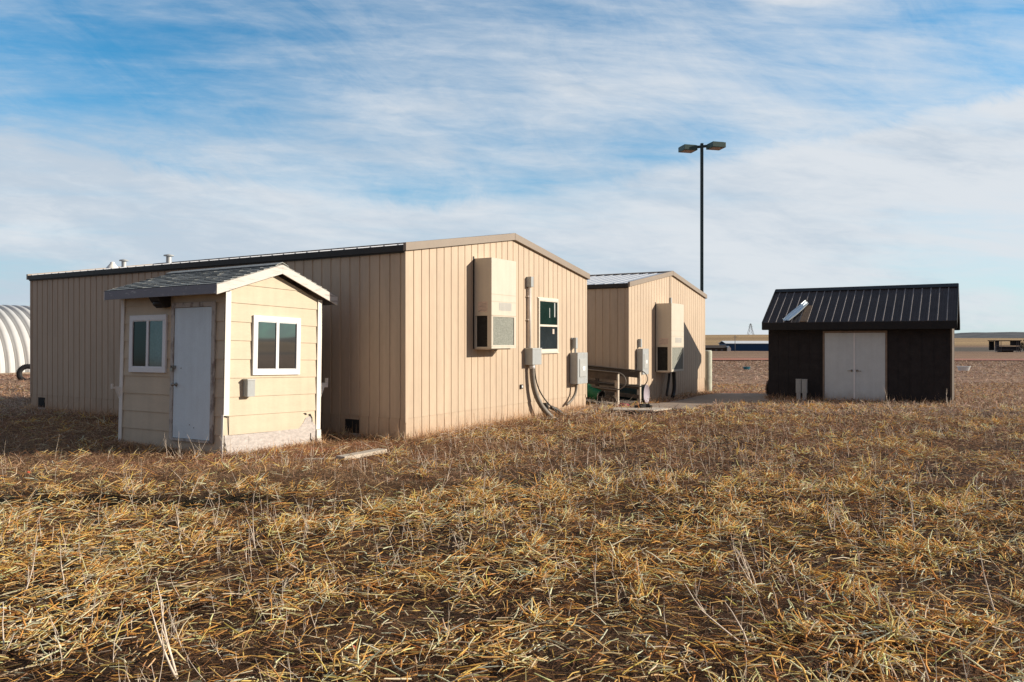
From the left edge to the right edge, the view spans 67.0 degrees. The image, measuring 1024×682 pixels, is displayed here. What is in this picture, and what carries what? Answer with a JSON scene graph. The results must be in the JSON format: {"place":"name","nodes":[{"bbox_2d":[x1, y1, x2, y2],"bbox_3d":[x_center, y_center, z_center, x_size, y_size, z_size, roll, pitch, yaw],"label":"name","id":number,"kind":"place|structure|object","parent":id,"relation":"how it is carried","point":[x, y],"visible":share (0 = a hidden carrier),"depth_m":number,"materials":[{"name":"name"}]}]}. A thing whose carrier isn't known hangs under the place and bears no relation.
{"place":"outdoors","nodes":[
{"label":"outdoors","id":0,"kind":"place"},
{"bbox_2d":[0,335,1023,681],"bbox_3d":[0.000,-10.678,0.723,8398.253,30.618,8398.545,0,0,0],"label":"ground","id":1,"kind":"structure","parent":0,"point":[970,347],"depth_m":5.77,"materials":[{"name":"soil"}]},
{"bbox_2d":[2,605,13,653],"bbox_3d":[-2.727,1.554,4.163,0.103,0.277,0.037,0,0,25],"label":"dead weed","id":2,"kind":"object","parent":1,"relation":"on","point":[3,635],"visible":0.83,"depth_m":4.16,"materials":[{"name":"beige plant"}]},
{"bbox_2d":[0,305,29,374],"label":"arched hut","id":3,"kind":"object","parent":1,"relation":"on","point":[14,338],"visible":0.11,"depth_m":47.07,"materials":[{"name":"metal"}]},
{"bbox_2d":[16,364,29,379],"bbox_3d":[-24.250,1.636,38.700,0.971,0.971,0.236,0,-8,-20],"label":"tyre","id":4,"kind":"object","parent":1,"relation":"on","point":[20,370],"visible":0.47,"depth_m":38.54,"materials":[{"name":"black rubber"}]},
{"bbox_2d":[22,535,37,595],"bbox_3d":[-3.193,1.494,5.107,0.078,0.410,0.073,0,0,15],"label":"dead weed","id":5,"kind":"object","parent":1,"relation":"on","point":[28,581],"visible":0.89,"depth_m":5.11,"materials":[{"name":"beige plant"}]},
{"bbox_2d":[59,538,63,586],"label":"dead weed","id":6,"kind":"object","parent":1,"relation":"on","point":[61,563],"visible":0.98,"depth_m":5.26,"materials":[{"name":"beige plant"}]},
{"bbox_2d":[147,577,178,679],"bbox_3d":[-1.754,1.450,3.871,0.188,0.500,0.104,0,0,35],"label":"dead weed","id":7,"kind":"object","parent":1,"relation":"on","point":[173,671],"visible":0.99,"depth_m":3.87,"materials":[{"name":"beige plant"}]},
{"bbox_2d":[155,505,202,557],"bbox_3d":[-2.586,1.485,6.027,0.374,0.416,0.085,0,0,0],"label":"dead weed","id":8,"kind":"object","parent":1,"relation":"on","point":[179,537],"visible":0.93,"depth_m":6.01,"materials":[{"name":"beige plant"}]},
{"bbox_2d":[104,262,337,455],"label":"shed","id":9,"kind":"structure","parent":1,"relation":"on","point":[215,356],"depth_m":12.00,"materials":[{"name":"beige wood"}]},
{"bbox_2d":[128,314,167,372],"bbox_3d":[-5.774,0.043,12.257,0.950,0.910,0.034,0,-2,31],"label":"window","id":10,"kind":"structure","parent":9,"relation":"in","point":[147,333],"depth_m":12.24,"materials":[{"name":"white plastic"}]},
{"bbox_2d":[170,307,211,440],"bbox_3d":[-4.867,0.482,11.640,0.918,1.981,0.104,0,-2,31],"label":"door","id":11,"kind":"structure","parent":9,"relation":"in","point":[192,343],"depth_m":11.66,"materials":[{"name":"metal"}]},
{"bbox_2d":[252,315,300,374],"bbox_3d":[-3.691,0.076,12.152,0.034,0.913,0.950,0,-2,31],"label":"window","id":12,"kind":"structure","parent":9,"relation":"in","point":[276,341],"depth_m":12.12,"materials":[{"name":"white plastic"}]},
{"bbox_2d":[221,436,237,454],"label":"dead weed","id":13,"kind":"object","parent":1,"relation":"on","point":[230,447],"visible":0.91,"depth_m":11.24,"materials":[{"name":"beige plant"}]},
{"bbox_2d":[244,515,255,549],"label":"dead weed","id":14,"kind":"object","parent":1,"relation":"on","point":[253,539],"visible":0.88,"depth_m":6.23,"materials":[{"name":"beige plant"}]},
{"bbox_2d":[26,233,589,440],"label":"portable building","id":15,"kind":"structure","parent":1,"relation":"on","point":[429,334],"depth_m":14.76,"materials":[{"name":"beige metal"}]},
{"bbox_2d":[537,297,558,353],"bbox_3d":[0.816,-0.343,17.273,0.044,1.235,0.955,0,0,31],"label":"window","id":16,"kind":"structure","parent":15,"relation":"in","point":[547,307],"depth_m":17.25,"materials":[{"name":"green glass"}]},
{"bbox_2d":[336,448,386,459],"bbox_3d":[-2.165,1.636,11.175,0.170,0.057,0.885,0,0,32],"label":"wooden plank","id":17,"kind":"object","parent":1,"relation":"on","point":[371,452],"visible":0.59,"depth_m":11.11,"materials":[{"name":"beige wood"}]},
{"bbox_2d":[168,394,653,461],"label":"fallen twigs","id":18,"kind":"object","parent":1,"relation":"on","point":[599,405],"visible":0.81,"depth_m":14.08,"materials":[{"name":"brown plant"}]},
{"bbox_2d":[18,386,948,457],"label":"dry grass","id":19,"kind":"structure","parent":1,"relation":"on","point":[465,428],"depth_m":14.55,"materials":[{"name":"plant"}]},
{"bbox_2d":[0,457,1023,681],"bbox_3d":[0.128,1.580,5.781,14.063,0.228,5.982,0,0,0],"label":"straw","id":20,"kind":"object","parent":1,"relation":"on","point":[473,676],"visible":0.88,"depth_m":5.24,"materials":[{"name":"beige plant"}]},
{"bbox_2d":[0,395,1023,681],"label":"weed stalks","id":21,"kind":"object","parent":1,"relation":"on","point":[556,521],"visible":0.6,"depth_m":6.85,"materials":[{"name":"beige plant"}]},
{"bbox_2d":[0,412,1023,489],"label":"straw","id":22,"kind":"object","parent":1,"relation":"on","point":[847,460],"visible":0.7,"depth_m":11.25,"materials":[{"name":"beige plant"}]},
{"bbox_2d":[0,380,1023,417],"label":"dead thatch","id":23,"kind":"object","parent":1,"relation":"on","point":[5,391],"visible":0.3,"depth_m":20.72,"materials":[{"name":"plant"}]},
{"bbox_2d":[0,360,1023,384],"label":"dead thatch","id":24,"kind":"object","parent":1,"relation":"on","point":[993,364],"visible":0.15,"depth_m":52.17,"materials":[{"name":"plant"}]},
{"bbox_2d":[0,382,1023,426],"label":"dry grass","id":25,"kind":"structure","parent":1,"relation":"on","point":[694,414],"depth_m":18.14,"materials":[{"name":"plant"}]},
{"bbox_2d":[0,381,1023,415],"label":"straw","id":26,"kind":"object","parent":1,"relation":"on","point":[741,386],"visible":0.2,"depth_m":21.42,"materials":[{"name":"brown plant"}]},
{"bbox_2d":[0,466,1023,681],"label":"dead thatch","id":27,"kind":"object","parent":1,"relation":"on","point":[676,596],"visible":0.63,"depth_m":5.47,"materials":[{"name":"plant"}]},
{"bbox_2d":[0,408,1023,485],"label":"dead thatch","id":28,"kind":"object","parent":1,"relation":"on","point":[381,446],"visible":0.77,"depth_m":11.73,"materials":[{"name":"plant"}]},
{"bbox_2d":[0,399,1023,489],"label":"straw","id":29,"kind":"object","parent":1,"relation":"on","point":[821,453],"visible":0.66,"depth_m":12.28,"materials":[{"name":"beige plant"}]},
{"bbox_2d":[587,384,604,402],"bbox_3d":[2.124,1.361,20.100,0.585,0.480,0.346,0,0,40],"label":"barrel","id":30,"kind":"object","parent":1,"relation":"on","point":[593,393],"visible":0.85,"depth_m":19.98,"materials":[{"name":"green plastic"}]},
{"bbox_2d":[586,365,647,405],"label":"wooden ramp","id":31,"kind":"structure","parent":1,"relation":"on","point":[597,373],"depth_m":21.01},
{"bbox_2d":[619,384,649,402],"bbox_3d":[3.371,1.480,21.596,0.818,0.560,0.560,0,0,27],"label":"barrel","id":32,"kind":"object","parent":1,"relation":"on","point":[645,393],"visible":0.48,"depth_m":21.38,"materials":[{"name":"white plastic"}]},
{"bbox_2d":[613,407,671,412],"bbox_3d":[3.079,1.632,18.216,1.349,0.090,0.877,0,0,11],"label":"concrete slab","id":33,"kind":"object","parent":1,"relation":"on","point":[638,409],"visible":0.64,"depth_m":17.91,"materials":[{"name":"grey concrete"}]},
{"bbox_2d":[634,404,651,407],"bbox_3d":[3.135,1.543,18.445,0.442,0.085,0.167,0,0,-11],"label":"rubber mat","id":34,"kind":"object","parent":33,"relation":"on","point":[643,406],"visible":1,"depth_m":18.39,"materials":[{"name":"black rubber"}]},
{"bbox_2d":[587,271,706,400],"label":"portable building","id":35,"kind":"structure","parent":1,"relation":"on","point":[651,325],"depth_m":23.17,"materials":[{"name":"beige metal"}]},
{"bbox_2d":[678,141,725,291],"bbox_3d":[7.120,-2.617,29.000,1.778,9.592,0.734,0,0,24],"label":"lamp post","id":36,"kind":"object","parent":1,"relation":"on","point":[689,148],"visible":0.88,"depth_m":28.95,"materials":[{"name":"black metal"}]},
{"bbox_2d":[704,350,711,391],"bbox_3d":[7.060,1.246,28.050,0.380,1.825,0.380,0,0,0],"label":"concrete bollard","id":37,"kind":"object","parent":1,"relation":"on","point":[708,369],"visible":0.62,"depth_m":27.87,"materials":[{"name":"beige concrete"}]},
{"bbox_2d":[684,583,748,648],"bbox_3d":[1.121,1.522,4.217,0.364,0.345,0.098,0,0,17],"label":"dead weed","id":38,"kind":"object","parent":1,"relation":"on","point":[730,634],"visible":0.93,"depth_m":4.23,"materials":[{"name":"beige plant"}]},
{"bbox_2d":[705,345,730,350],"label":"house","id":39,"kind":"structure","parent":1,"relation":"on","point":[718,347],"depth_m":330.00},
{"bbox_2d":[718,341,767,350],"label":"metal barn","id":40,"kind":"structure","parent":1,"relation":"on","point":[748,345],"depth_m":350.00,"materials":[{"name":"blue metal"}]},
{"bbox_2d":[740,346,746,350],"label":"door","id":41,"kind":"structure","parent":40,"relation":"in","point":[742,348],"depth_m":349.98,"materials":[{"name":"blue metal"}]},
{"bbox_2d":[759,346,766,350],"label":"door","id":42,"kind":"structure","parent":40,"relation":"in","point":[761,348],"depth_m":349.98,"materials":[{"name":"blue metal"}]},
{"bbox_2d":[730,533,759,595],"bbox_3d":[1.529,1.468,5.058,0.176,0.455,0.166,0,0,24],"label":"dead weed","id":43,"kind":"object","parent":1,"relation":"on","point":[746,569],"visible":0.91,"depth_m":5.08,"materials":[{"name":"beige plant"}]},
{"bbox_2d":[796,379,801,399],"bbox_3d":[8.695,1.547,23.448,0.160,0.792,0.132,0,0,31],"label":"utility pedestal","id":44,"kind":"object","parent":1,"relation":"on","point":[798,386],"visible":0.94,"depth_m":23.41,"materials":[{"name":"grey metal"}]},
{"bbox_2d":[801,379,807,400],"bbox_3d":[8.841,1.549,23.360,0.160,0.792,0.132,0,0,31],"label":"utility pedestal","id":45,"kind":"object","parent":1,"relation":"on","point":[804,388],"visible":0.96,"depth_m":23.32,"materials":[{"name":"grey metal"}]},
{"bbox_2d":[827,491,834,534],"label":"dead weed","id":46,"kind":"object","parent":1,"relation":"on","point":[830,522],"visible":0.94,"depth_m":6.71,"materials":[{"name":"beige plant"}]},
{"bbox_2d":[762,283,959,404],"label":"black shed","id":47,"kind":"structure","parent":1,"relation":"on","point":[865,342],"depth_m":23.02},
{"bbox_2d":[825,333,854,400],"bbox_3d":[9.820,0.784,23.187,0.851,2.052,0.069,0,0,31],"label":"door","id":48,"kind":"structure","parent":47,"relation":"in","point":[839,347],"depth_m":23.19,"materials":[{"name":"white plastic"}]},
{"bbox_2d":[855,333,884,401],"bbox_3d":[10.520,0.784,22.762,0.826,2.052,0.069,0,0,31],"label":"door","id":49,"kind":"structure","parent":47,"relation":"in","point":[869,347],"depth_m":22.76,"materials":[{"name":"metal"}]},
{"bbox_2d":[896,481,929,532],"bbox_3d":[3.422,1.445,6.706,0.297,0.517,0.205,0,0,0],"label":"dead weed","id":50,"kind":"object","parent":1,"relation":"on","point":[913,526],"visible":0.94,"depth_m":6.65,"materials":[{"name":"beige plant"}]},
{"bbox_2d":[957,366,970,370],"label":"bathtub","id":51,"kind":"object","parent":1,"relation":"on","point":[963,368],"visible":1,"depth_m":50.81,"materials":[{"name":"white ceramic"}]},
{"bbox_2d":[977,541,996,617],"bbox_3d":[2.876,1.451,4.674,0.106,0.465,0.039,0,0,30],"label":"dead weed","id":52,"kind":"object","parent":1,"relation":"on","point":[995,615],"visible":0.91,"depth_m":4.67,"materials":[{"name":"beige plant"}]},
{"bbox_2d":[988,340,1021,351],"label":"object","id":53,"kind":"object","parent":1,"relation":"on","point":[1014,345],"visible":0.88,"depth_m":300.30,"materials":[{"name":"black"}]},
{"bbox_2d":[0,0,1023,334],"label":"sky","id":54,"kind":"structure","parent":0,"point":[869,142],"materials":[{"name":"blue"}]},
{"bbox_2d":[650,393,767,409],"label":"path","id":55,"kind":"structure","parent":0,"point":[691,402],"depth_m":23.64,"materials":[{"name":"concrete"}]},
{"bbox_2d":[712,358,1023,359],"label":"dirt road","id":56,"kind":"structure","parent":0,"point":[767,359],"depth_m":100.46,"materials":[{"name":"brown soil"}]},
{"bbox_2d":[954,332,1023,337],"bbox_3d":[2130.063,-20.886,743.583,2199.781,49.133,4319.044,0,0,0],"label":"hills","id":57,"kind":"structure","parent":0,"point":[991,335],"depth_m":2312.22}
]}

